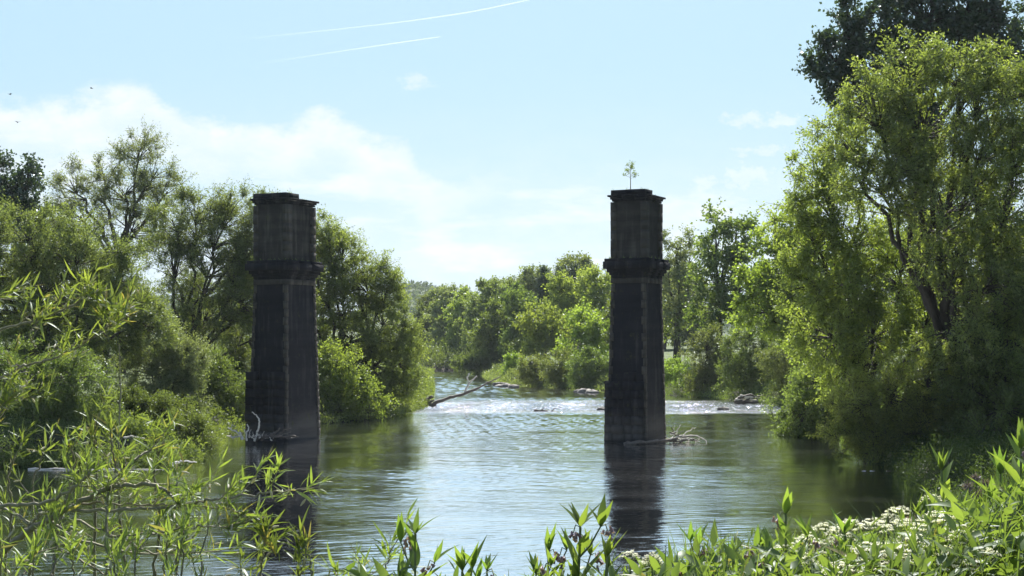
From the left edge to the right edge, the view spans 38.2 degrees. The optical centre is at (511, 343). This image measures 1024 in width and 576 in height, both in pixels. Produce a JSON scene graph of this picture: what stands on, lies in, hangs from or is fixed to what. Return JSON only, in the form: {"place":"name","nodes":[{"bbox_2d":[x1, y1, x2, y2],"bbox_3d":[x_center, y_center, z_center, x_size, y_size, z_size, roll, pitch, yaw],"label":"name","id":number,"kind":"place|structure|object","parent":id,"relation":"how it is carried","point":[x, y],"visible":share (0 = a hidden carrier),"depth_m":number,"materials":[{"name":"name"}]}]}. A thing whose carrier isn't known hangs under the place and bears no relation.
{"place":"outdoors","nodes":[
{"label":"outdoors","id":0,"kind":"place"},
{"bbox_2d":[0,371,939,575],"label":"river water","id":1,"kind":"structure","parent":0,"point":[507,471],"depth_m":52.17,"materials":[{"name":"liquid"}]},
{"bbox_2d":[28,435,196,469],"bbox_3d":[-15.902,4.392,59.654,6.725,1.359,1.629,0,0,0],"label":"floating log","id":2,"kind":"object","parent":1,"relation":"on","point":[34,468],"visible":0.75,"depth_m":58.88,"materials":[{"name":"grey wood"}]},
{"bbox_2d":[227,412,298,441],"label":"driftwood","id":3,"kind":"object","parent":1,"relation":"on","point":[273,435],"visible":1,"depth_m":73.46,"materials":[{"name":"grey wood"}]},
{"bbox_2d":[245,191,323,440],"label":"bridge pier","id":4,"kind":"structure","parent":1,"relation":"in","point":[284,268],"depth_m":77.17,"materials":[{"name":"stone"}]},
{"bbox_2d":[603,188,669,442],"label":"bridge pier","id":5,"kind":"structure","parent":1,"relation":"in","point":[636,265],"depth_m":75.21,"materials":[{"name":"stone"}]},
{"bbox_2d":[624,425,706,444],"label":"driftwood","id":6,"kind":"object","parent":1,"relation":"on","point":[672,439],"visible":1,"depth_m":74.77,"materials":[{"name":"grey wood"}]},
{"bbox_2d":[734,394,764,403],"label":"debris heap","id":7,"kind":"object","parent":1,"relation":"on","point":[746,397],"visible":0.97,"depth_m":122.92,"materials":[{"name":"grey stone"}]},
{"bbox_2d":[0,289,1022,498],"bbox_3d":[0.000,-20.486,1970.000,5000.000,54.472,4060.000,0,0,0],"label":"ground","id":8,"kind":"structure","parent":0,"point":[668,350],"depth_m":61.58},
{"bbox_2d":[0,146,63,356],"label":"poplar tree","id":9,"kind":"object","parent":8,"relation":"on","point":[20,185],"visible":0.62,"depth_m":117.34,"materials":[{"name":"green plant"}]},
{"bbox_2d":[1,199,80,361],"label":"tree","id":10,"kind":"object","parent":8,"relation":"on","point":[47,297],"visible":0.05,"depth_m":127.27,"materials":[{"name":"green plant"}]},
{"bbox_2d":[0,330,123,438],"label":"bank shrub","id":11,"kind":"object","parent":8,"relation":"on","point":[73,376],"visible":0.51,"depth_m":62.60,"materials":[{"name":"green plant"}]},
{"bbox_2d":[0,259,156,412],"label":"osier willow","id":12,"kind":"object","parent":8,"relation":"on","point":[40,315],"visible":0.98,"depth_m":5.33,"materials":[{"name":"green plant"}]},
{"bbox_2d":[0,189,183,394],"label":"willow tree","id":13,"kind":"object","parent":8,"relation":"on","point":[74,252],"visible":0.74,"depth_m":73.37,"materials":[{"name":"green plant"}]},
{"bbox_2d":[59,258,134,370],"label":"tree","id":14,"kind":"object","parent":8,"relation":"on","point":[108,354],"visible":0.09,"depth_m":123.78,"materials":[{"name":"green plant"}]},
{"bbox_2d":[0,384,201,467],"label":"bank undergrowth","id":15,"kind":"object","parent":8,"relation":"on","point":[56,457],"visible":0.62,"depth_m":61.32,"materials":[{"name":"green plant"}]},
{"bbox_2d":[33,117,198,373],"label":"willow tree","id":16,"kind":"object","parent":8,"relation":"on","point":[144,185],"visible":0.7,"depth_m":111.53,"materials":[{"name":"green plant"}]},
{"bbox_2d":[95,382,226,457],"bbox_3d":[-16.279,3.334,65.686,7.539,3.618,4.976,0,0,0],"label":"overhanging shrub","id":17,"kind":"object","parent":8,"relation":"on","point":[191,422],"visible":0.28,"depth_m":64.64,"materials":[{"name":"green plant"}]},
{"bbox_2d":[106,315,218,415],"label":"grey willow shrub","id":18,"kind":"object","parent":8,"relation":"on","point":[176,374],"visible":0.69,"depth_m":75.51,"materials":[{"name":"green plant"}]},
{"bbox_2d":[162,264,221,353],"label":"tree","id":19,"kind":"object","parent":8,"relation":"on","point":[197,296],"visible":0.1,"depth_m":131.60,"materials":[{"name":"green plant"}]},
{"bbox_2d":[190,342,246,420],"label":"bank shrub","id":20,"kind":"object","parent":8,"relation":"on","point":[232,390],"visible":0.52,"depth_m":85.38,"materials":[{"name":"green plant"}]},
{"bbox_2d":[207,249,252,375],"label":"tree","id":21,"kind":"object","parent":8,"relation":"on","point":[246,336],"visible":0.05,"depth_m":115.01,"materials":[{"name":"green plant"}]},
{"bbox_2d":[134,176,327,383],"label":"willow tree","id":22,"kind":"object","parent":8,"relation":"on","point":[239,279],"visible":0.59,"depth_m":97.46,"materials":[{"name":"green plant"}]},
{"bbox_2d":[50,371,431,463],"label":"bank undergrowth","id":23,"kind":"object","parent":8,"relation":"on","point":[392,410],"visible":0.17,"depth_m":83.56,"materials":[{"name":"green plant"}]},
{"bbox_2d":[142,333,512,368],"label":"bank undergrowth","id":24,"kind":"object","parent":8,"relation":"on","point":[438,355],"visible":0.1,"depth_m":272.35,"materials":[{"name":"green plant"}]},
{"bbox_2d":[318,337,398,420],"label":"lime shrub","id":25,"kind":"object","parent":8,"relation":"on","point":[361,391],"visible":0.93,"depth_m":96.35,"materials":[{"name":"green plant"}]},
{"bbox_2d":[315,204,434,407],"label":"willow tree","id":26,"kind":"object","parent":8,"relation":"on","point":[330,255],"visible":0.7,"depth_m":105.22,"materials":[{"name":"green plant"}]},
{"bbox_2d":[368,359,435,401],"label":"bank undergrowth","id":27,"kind":"object","parent":8,"relation":"on","point":[430,384],"visible":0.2,"depth_m":158.20,"materials":[{"name":"green plant"}]},
{"bbox_2d":[373,507,459,575],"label":"comfrey plant","id":28,"kind":"object","parent":8,"relation":"on","point":[415,527],"visible":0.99,"depth_m":3.70,"materials":[{"name":"green plant"}]},
{"bbox_2d":[406,299,441,348],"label":"wooded tree","id":29,"kind":"object","parent":8,"relation":"on","point":[427,324],"visible":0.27,"depth_m":299.25,"materials":[{"name":"green plant"}]},
{"bbox_2d":[421,283,459,350],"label":"wooded tree","id":30,"kind":"object","parent":8,"relation":"on","point":[439,325],"visible":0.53,"depth_m":290.62,"materials":[{"name":"green plant"}]},
{"bbox_2d":[0,280,900,333],"bbox_3d":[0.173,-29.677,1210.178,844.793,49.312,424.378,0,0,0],"label":"distant wood","id":31,"kind":"object","parent":8,"relation":"on","point":[423,286],"visible":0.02,"depth_m":1157.73,"materials":[{"name":"green plant"}]},
{"bbox_2d":[434,282,471,323],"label":"wooded tree","id":32,"kind":"object","parent":8,"relation":"on","point":[450,288],"visible":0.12,"depth_m":340.83,"materials":[{"name":"green plant"}]},
{"bbox_2d":[435,286,480,352],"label":"wooded tree","id":33,"kind":"object","parent":8,"relation":"on","point":[458,310],"visible":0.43,"depth_m":281.19,"materials":[{"name":"green plant"}]},
{"bbox_2d":[424,373,499,406],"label":"fallen tree","id":34,"kind":"object","parent":8,"relation":"on","point":[434,403],"visible":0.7,"depth_m":117.92,"materials":[{"name":"grey wood"}]},
{"bbox_2d":[447,535,486,575],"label":"comfrey plant","id":35,"kind":"object","parent":8,"relation":"on","point":[462,557],"visible":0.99,"depth_m":3.60,"materials":[{"name":"green plant"}]},
{"bbox_2d":[448,346,499,375],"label":"shore shrub","id":36,"kind":"object","parent":8,"relation":"on","point":[477,362],"visible":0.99,"depth_m":231.05,"materials":[{"name":"green plant"}]},
{"bbox_2d":[469,553,497,575],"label":"comfrey plant","id":37,"kind":"object","parent":8,"relation":"on","point":[487,564],"visible":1,"depth_m":3.58,"materials":[{"name":"green plant"}]},
{"bbox_2d":[454,275,518,354],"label":"wooded tree","id":38,"kind":"object","parent":8,"relation":"on","point":[486,289],"visible":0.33,"depth_m":260.60,"materials":[{"name":"green plant"}]},
{"bbox_2d":[464,289,519,374],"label":"wooded tree","id":39,"kind":"object","parent":8,"relation":"on","point":[486,337],"visible":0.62,"depth_m":234.36,"materials":[{"name":"green plant"}]},
{"bbox_2d":[497,351,524,376],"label":"shore shrub","id":40,"kind":"object","parent":8,"relation":"on","point":[510,361],"visible":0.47,"depth_m":195.47,"materials":[{"name":"green plant"}]},
{"bbox_2d":[1,457,1023,575],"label":"grass","id":41,"kind":"structure","parent":8,"relation":"on","point":[939,550],"depth_m":3.61,"materials":[{"name":"green plant"}]},
{"bbox_2d":[0,377,190,575],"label":"osier willow","id":42,"kind":"object","parent":41,"relation":"on","point":[4,406],"visible":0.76,"depth_m":5.18,"materials":[{"name":"green plant"}]},
{"bbox_2d":[0,489,214,575],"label":"osier willow","id":43,"kind":"object","parent":41,"relation":"on","point":[28,559],"visible":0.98,"depth_m":4.41,"materials":[{"name":"green plant"}]},
{"bbox_2d":[109,344,121,573],"bbox_3d":[-1.457,0.511,5.401,0.066,1.022,0.012,0,0,0],"label":"dead stem","id":44,"kind":"object","parent":41,"relation":"on","point":[118,441],"visible":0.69,"depth_m":5.40,"materials":[{"name":"grey plant"}]},
{"bbox_2d":[0,406,335,575],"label":"osier willow","id":45,"kind":"object","parent":41,"relation":"on","point":[31,526],"visible":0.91,"depth_m":4.68,"materials":[{"name":"green plant"}]},
{"bbox_2d":[223,505,319,575],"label":"osier willow","id":46,"kind":"object","parent":41,"relation":"on","point":[268,541],"visible":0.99,"depth_m":4.50,"materials":[{"name":"green plant"}]},
{"bbox_2d":[308,499,417,575],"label":"osier willow","id":47,"kind":"object","parent":41,"relation":"on","point":[356,558],"visible":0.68,"depth_m":4.10,"materials":[{"name":"green plant"}]},
{"bbox_2d":[494,281,549,358],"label":"wooded tree","id":48,"kind":"object","parent":8,"relation":"on","point":[508,299],"visible":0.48,"depth_m":227.30,"materials":[{"name":"green plant"}]},
{"bbox_2d":[513,353,549,386],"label":"shore shrub","id":49,"kind":"object","parent":8,"relation":"on","point":[532,365],"visible":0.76,"depth_m":173.17,"materials":[{"name":"green plant"}]},
{"bbox_2d":[515,262,554,353],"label":"wooded tree","id":50,"kind":"object","parent":8,"relation":"on","point":[529,276],"visible":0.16,"depth_m":300.11,"materials":[{"name":"green plant"}]},
{"bbox_2d":[523,546,556,575],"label":"comfrey plant","id":51,"kind":"object","parent":8,"relation":"on","point":[534,562],"visible":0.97,"depth_m":3.61,"materials":[{"name":"green plant"}]},
{"bbox_2d":[519,521,569,575],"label":"comfrey plant","id":52,"kind":"object","parent":8,"relation":"on","point":[548,542],"visible":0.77,"depth_m":3.75,"materials":[{"name":"green plant"}]},
{"bbox_2d":[509,296,580,362],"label":"wooded tree","id":53,"kind":"object","parent":8,"relation":"on","point":[540,332],"visible":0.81,"depth_m":191.06,"materials":[{"name":"green plant"}]},
{"bbox_2d":[534,265,557,355],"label":"tree","id":54,"kind":"object","parent":8,"relation":"on","point":[541,292],"visible":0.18,"depth_m":237.42,"materials":[{"name":"green plant"}]},
{"bbox_2d":[536,344,576,387],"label":"shore shrub","id":55,"kind":"object","parent":8,"relation":"on","point":[550,374],"visible":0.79,"depth_m":167.01,"materials":[{"name":"green plant"}]},
{"bbox_2d":[539,266,596,351],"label":"wooded tree","id":56,"kind":"object","parent":8,"relation":"on","point":[567,295],"visible":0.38,"depth_m":215.05,"materials":[{"name":"green plant"}]},
{"bbox_2d":[466,358,682,390],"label":"bank undergrowth","id":57,"kind":"object","parent":8,"relation":"on","point":[490,373],"visible":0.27,"depth_m":185.36,"materials":[{"name":"green plant"}]},
{"bbox_2d":[552,250,600,347],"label":"wooded tree","id":58,"kind":"object","parent":8,"relation":"on","point":[568,262],"visible":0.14,"depth_m":286.54,"materials":[{"name":"green plant"}]},
{"bbox_2d":[551,296,609,360],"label":"wooded tree","id":59,"kind":"object","parent":8,"relation":"on","point":[594,325],"visible":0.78,"depth_m":178.95,"materials":[{"name":"green plant"}]},
{"bbox_2d":[548,494,614,575],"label":"comfrey plant","id":60,"kind":"object","parent":8,"relation":"on","point":[584,544],"visible":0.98,"depth_m":3.70,"materials":[{"name":"green plant"}]},
{"bbox_2d":[562,344,608,389],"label":"shore shrub","id":61,"kind":"object","parent":8,"relation":"on","point":[587,371],"visible":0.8,"depth_m":161.26,"materials":[{"name":"green plant"}]},
{"bbox_2d":[569,262,612,342],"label":"wooded tree","id":62,"kind":"object","parent":8,"relation":"on","point":[597,295],"visible":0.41,"depth_m":207.13,"materials":[{"name":"green plant"}]},
{"bbox_2d":[580,527,626,575],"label":"comfrey plant","id":63,"kind":"object","parent":8,"relation":"on","point":[608,547],"visible":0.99,"depth_m":3.60,"materials":[{"name":"green plant"}]},
{"bbox_2d":[597,284,674,351],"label":"wooded tree","id":64,"kind":"object","parent":8,"relation":"on","point":[606,337],"visible":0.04,"depth_m":175.57,"materials":[{"name":"green plant"}]},
{"bbox_2d":[342,457,1023,575],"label":"undergrowth","id":65,"kind":"object","parent":8,"relation":"on","point":[956,509],"visible":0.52,"depth_m":3.67,"materials":[{"name":"green plant"}]},
{"bbox_2d":[664,353,707,391],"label":"bank shrub","id":66,"kind":"object","parent":8,"relation":"on","point":[672,371],"visible":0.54,"depth_m":142.78,"materials":[{"name":"green plant"}]},
{"bbox_2d":[665,261,710,347],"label":"wooded tree","id":67,"kind":"object","parent":8,"relation":"on","point":[688,335],"visible":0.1,"depth_m":241.45,"materials":[{"name":"green plant"}]},
{"bbox_2d":[661,223,721,363],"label":"tree","id":68,"kind":"object","parent":8,"relation":"on","point":[674,312],"visible":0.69,"depth_m":167.51,"materials":[{"name":"green plant"}]},
{"bbox_2d":[674,519,724,575],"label":"comfrey plant","id":69,"kind":"object","parent":8,"relation":"on","point":[691,534],"visible":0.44,"depth_m":4.27,"materials":[{"name":"green plant"}]},
{"bbox_2d":[678,317,742,397],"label":"bank shrub","id":70,"kind":"object","parent":8,"relation":"on","point":[706,375],"visible":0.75,"depth_m":137.54,"materials":[{"name":"green plant"}]},
{"bbox_2d":[677,196,770,345],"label":"tree","id":71,"kind":"object","parent":8,"relation":"on","point":[720,288],"visible":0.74,"depth_m":149.41,"materials":[{"name":"green plant"}]},
{"bbox_2d":[711,319,781,397],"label":"bank shrub","id":72,"kind":"object","parent":8,"relation":"on","point":[744,362],"visible":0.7,"depth_m":129.39,"materials":[{"name":"green plant"}]},
{"bbox_2d":[744,524,777,573],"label":"comfrey plant","id":73,"kind":"object","parent":8,"relation":"on","point":[759,539],"visible":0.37,"depth_m":4.25,"materials":[{"name":"green plant"}]},
{"bbox_2d":[712,194,851,390],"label":"maple tree","id":74,"kind":"object","parent":8,"relation":"on","point":[751,281],"visible":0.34,"depth_m":103.59,"materials":[{"name":"green plant"}]},
{"bbox_2d":[665,371,910,440],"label":"bank undergrowth","id":75,"kind":"object","parent":8,"relation":"on","point":[777,401],"visible":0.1,"depth_m":129.73,"materials":[{"name":"green plant"}]},
{"bbox_2d":[754,338,825,399],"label":"bank shrub","id":76,"kind":"object","parent":8,"relation":"on","point":[767,357],"visible":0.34,"depth_m":119.38,"materials":[{"name":"green plant"}]},
{"bbox_2d":[756,486,834,575],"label":"comfrey plant","id":77,"kind":"object","parent":8,"relation":"on","point":[785,506],"visible":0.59,"depth_m":3.99,"materials":[{"name":"green plant"}]},
{"bbox_2d":[777,534,826,572],"bbox_3d":[0.790,1.013,4.094,0.217,0.970,0.230,0,0,-20],"label":"umbel flower","id":78,"kind":"object","parent":8,"relation":"on","point":[798,538],"visible":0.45,"depth_m":4.09,"materials":[{"name":"white plant"}]},
{"bbox_2d":[758,348,853,436],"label":"thicket shrub","id":79,"kind":"object","parent":8,"relation":"on","point":[797,397],"visible":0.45,"depth_m":80.16,"materials":[{"name":"green plant"}]},
{"bbox_2d":[809,522,857,558],"bbox_3d":[0.889,0.990,4.303,0.238,0.946,0.230,0,0,42],"label":"umbel flower","id":80,"kind":"object","parent":8,"relation":"on","point":[830,531],"visible":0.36,"depth_m":4.28,"materials":[{"name":"white plant"}]},
{"bbox_2d":[814,506,871,575],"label":"comfrey plant","id":81,"kind":"object","parent":8,"relation":"on","point":[843,527],"visible":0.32,"depth_m":3.98,"materials":[{"name":"green plant"}]},
{"bbox_2d":[754,108,966,434],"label":"willow tree","id":82,"kind":"object","parent":8,"relation":"on","point":[852,349],"visible":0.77,"depth_m":66.53,"materials":[{"name":"green plant"}]},
{"bbox_2d":[821,542,900,575],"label":"umbel flower","id":83,"kind":"object","parent":8,"relation":"on","point":[843,563],"visible":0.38,"depth_m":3.71,"materials":[{"name":"white plant"}]},
{"bbox_2d":[704,513,1021,575],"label":"undergrowth stalks","id":84,"kind":"object","parent":8,"relation":"on","point":[1019,571],"visible":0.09,"depth_m":3.65,"materials":[{"name":"green plant"}]},
{"bbox_2d":[826,517,909,553],"bbox_3d":[1.044,0.961,4.305,0.261,0.915,0.230,0,0,0],"label":"umbel flower","id":85,"kind":"object","parent":8,"relation":"on","point":[869,523],"visible":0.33,"depth_m":4.30,"materials":[{"name":"white plant"}]},
{"bbox_2d":[837,218,912,378],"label":"tree","id":86,"kind":"object","parent":8,"relation":"on","point":[878,372],"visible":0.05,"depth_m":110.81,"materials":[{"name":"green plant"}]},
{"bbox_2d":[867,507,909,538],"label":"umbel flower","id":87,"kind":"object","parent":8,"relation":"on","point":[894,515],"visible":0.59,"depth_m":4.91,"materials":[{"name":"white plant"}]},
{"bbox_2d":[803,329,980,463],"bbox_3d":[16.011,2.435,62.061,5.820,6.162,6.178,0,0,-45],"label":"bank shrub","id":88,"kind":"object","parent":8,"relation":"on","point":[872,417],"visible":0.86,"depth_m":61.55,"materials":[{"name":"green plant"}]},
{"bbox_2d":[851,518,950,572],"bbox_3d":[1.068,0.945,4.085,0.296,0.925,0.238,0,0,19],"label":"umbel flower","id":89,"kind":"object","parent":8,"relation":"on","point":[900,524],"visible":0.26,"depth_m":4.10,"materials":[{"name":"white plant"}]},
{"bbox_2d":[791,0,1023,381],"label":"poplar tree","id":90,"kind":"object","parent":8,"relation":"on","point":[970,21],"visible":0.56,"depth_m":87.18,"materials":[{"name":"green plant"}]},
{"bbox_2d":[801,20,1023,410],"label":"willow tree","id":91,"kind":"object","parent":8,"relation":"on","point":[920,162],"visible":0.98,"depth_m":60.49,"materials":[{"name":"green plant"}]},
{"bbox_2d":[905,493,935,573],"bbox_3d":[1.371,0.905,4.881,0.360,0.829,0.300,0,0,-36],"label":"comfrey plant","id":92,"kind":"object","parent":8,"relation":"on","point":[918,509],"visible":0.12,"depth_m":4.92,"materials":[{"name":"green plant"}]},
{"bbox_2d":[878,161,970,384],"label":"tree","id":93,"kind":"object","parent":8,"relation":"on","point":[908,275],"visible":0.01,"depth_m":95.21,"materials":[{"name":"green plant"}]},
{"bbox_2d":[881,511,983,575],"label":"umbel flower","id":94,"kind":"object","parent":8,"relation":"on","point":[943,520],"visible":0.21,"depth_m":3.99,"materials":[{"name":"white plant"}]},
{"bbox_2d":[846,406,1023,518],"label":"bank undergrowth","id":95,"kind":"object","parent":8,"relation":"on","point":[928,480],"visible":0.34,"depth_m":52.60,"materials":[{"name":"green plant"}]},
{"bbox_2d":[877,426,1023,492],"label":"shaded nettles","id":96,"kind":"object","parent":8,"relation":"on","point":[929,446],"visible":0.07,"depth_m":52.58,"materials":[{"name":"green plant"}]},
{"bbox_2d":[921,444,984,575],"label":"comfrey plant","id":97,"kind":"object","parent":8,"relation":"on","point":[941,460],"visible":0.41,"depth_m":4.59,"materials":[{"name":"green plant"}]},
{"bbox_2d":[896,330,1023,447],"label":"thicket shrub","id":98,"kind":"object","parent":8,"relation":"on","point":[976,409],"visible":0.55,"depth_m":60.03,"materials":[{"name":"green plant"}]},
{"bbox_2d":[901,115,1023,384],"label":"tree","id":99,"kind":"object","parent":8,"relation":"on","point":[1021,181],"visible":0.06,"depth_m":81.50,"materials":[{"name":"green plant"}]},
{"bbox_2d":[941,530,1001,575],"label":"umbel flower","id":100,"kind":"object","parent":8,"relation":"on","point":[977,567],"visible":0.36,"depth_m":3.88,"materials":[{"name":"white plant"}]},
{"bbox_2d":[962,471,988,498],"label":"mauve flower","id":101,"kind":"object","parent":8,"relation":"on","point":[975,478],"visible":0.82,"depth_m":4.50,"materials":[{"name":"purple plant"}]},
{"bbox_2d":[956,489,1014,575],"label":"comfrey plant","id":102,"kind":"object","parent":8,"relation":"on","point":[977,506],"visible":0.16,"depth_m":4.18,"materials":[{"name":"green plant"}]},
{"bbox_2d":[951,202,1023,434],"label":"tree","id":103,"kind":"object","parent":8,"relation":"on","point":[1001,315],"visible":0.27,"depth_m":60.94,"materials":[{"name":"green plant"}]},
{"bbox_2d":[959,445,1023,569],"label":"comfrey plant","id":104,"kind":"object","parent":8,"relation":"on","point":[999,466],"visible":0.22,"depth_m":4.40,"materials":[{"name":"green plant"}]},
{"bbox_2d":[967,416,1023,555],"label":"comfrey plant","id":105,"kind":"object","parent":8,"relation":"on","point":[1014,470],"visible":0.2,"depth_m":4.21,"materials":[{"name":"green plant"}]},
{"bbox_2d":[972,480,1023,575],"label":"comfrey plant","id":106,"kind":"object","parent":8,"relation":"on","point":[1013,562],"visible":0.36,"depth_m":4.00,"materials":[{"name":"green plant"}]},
{"bbox_2d":[0,0,1023,316],"label":"sky","id":107,"kind":"structure","parent":0,"point":[470,140],"materials":[{"name":"blue"}]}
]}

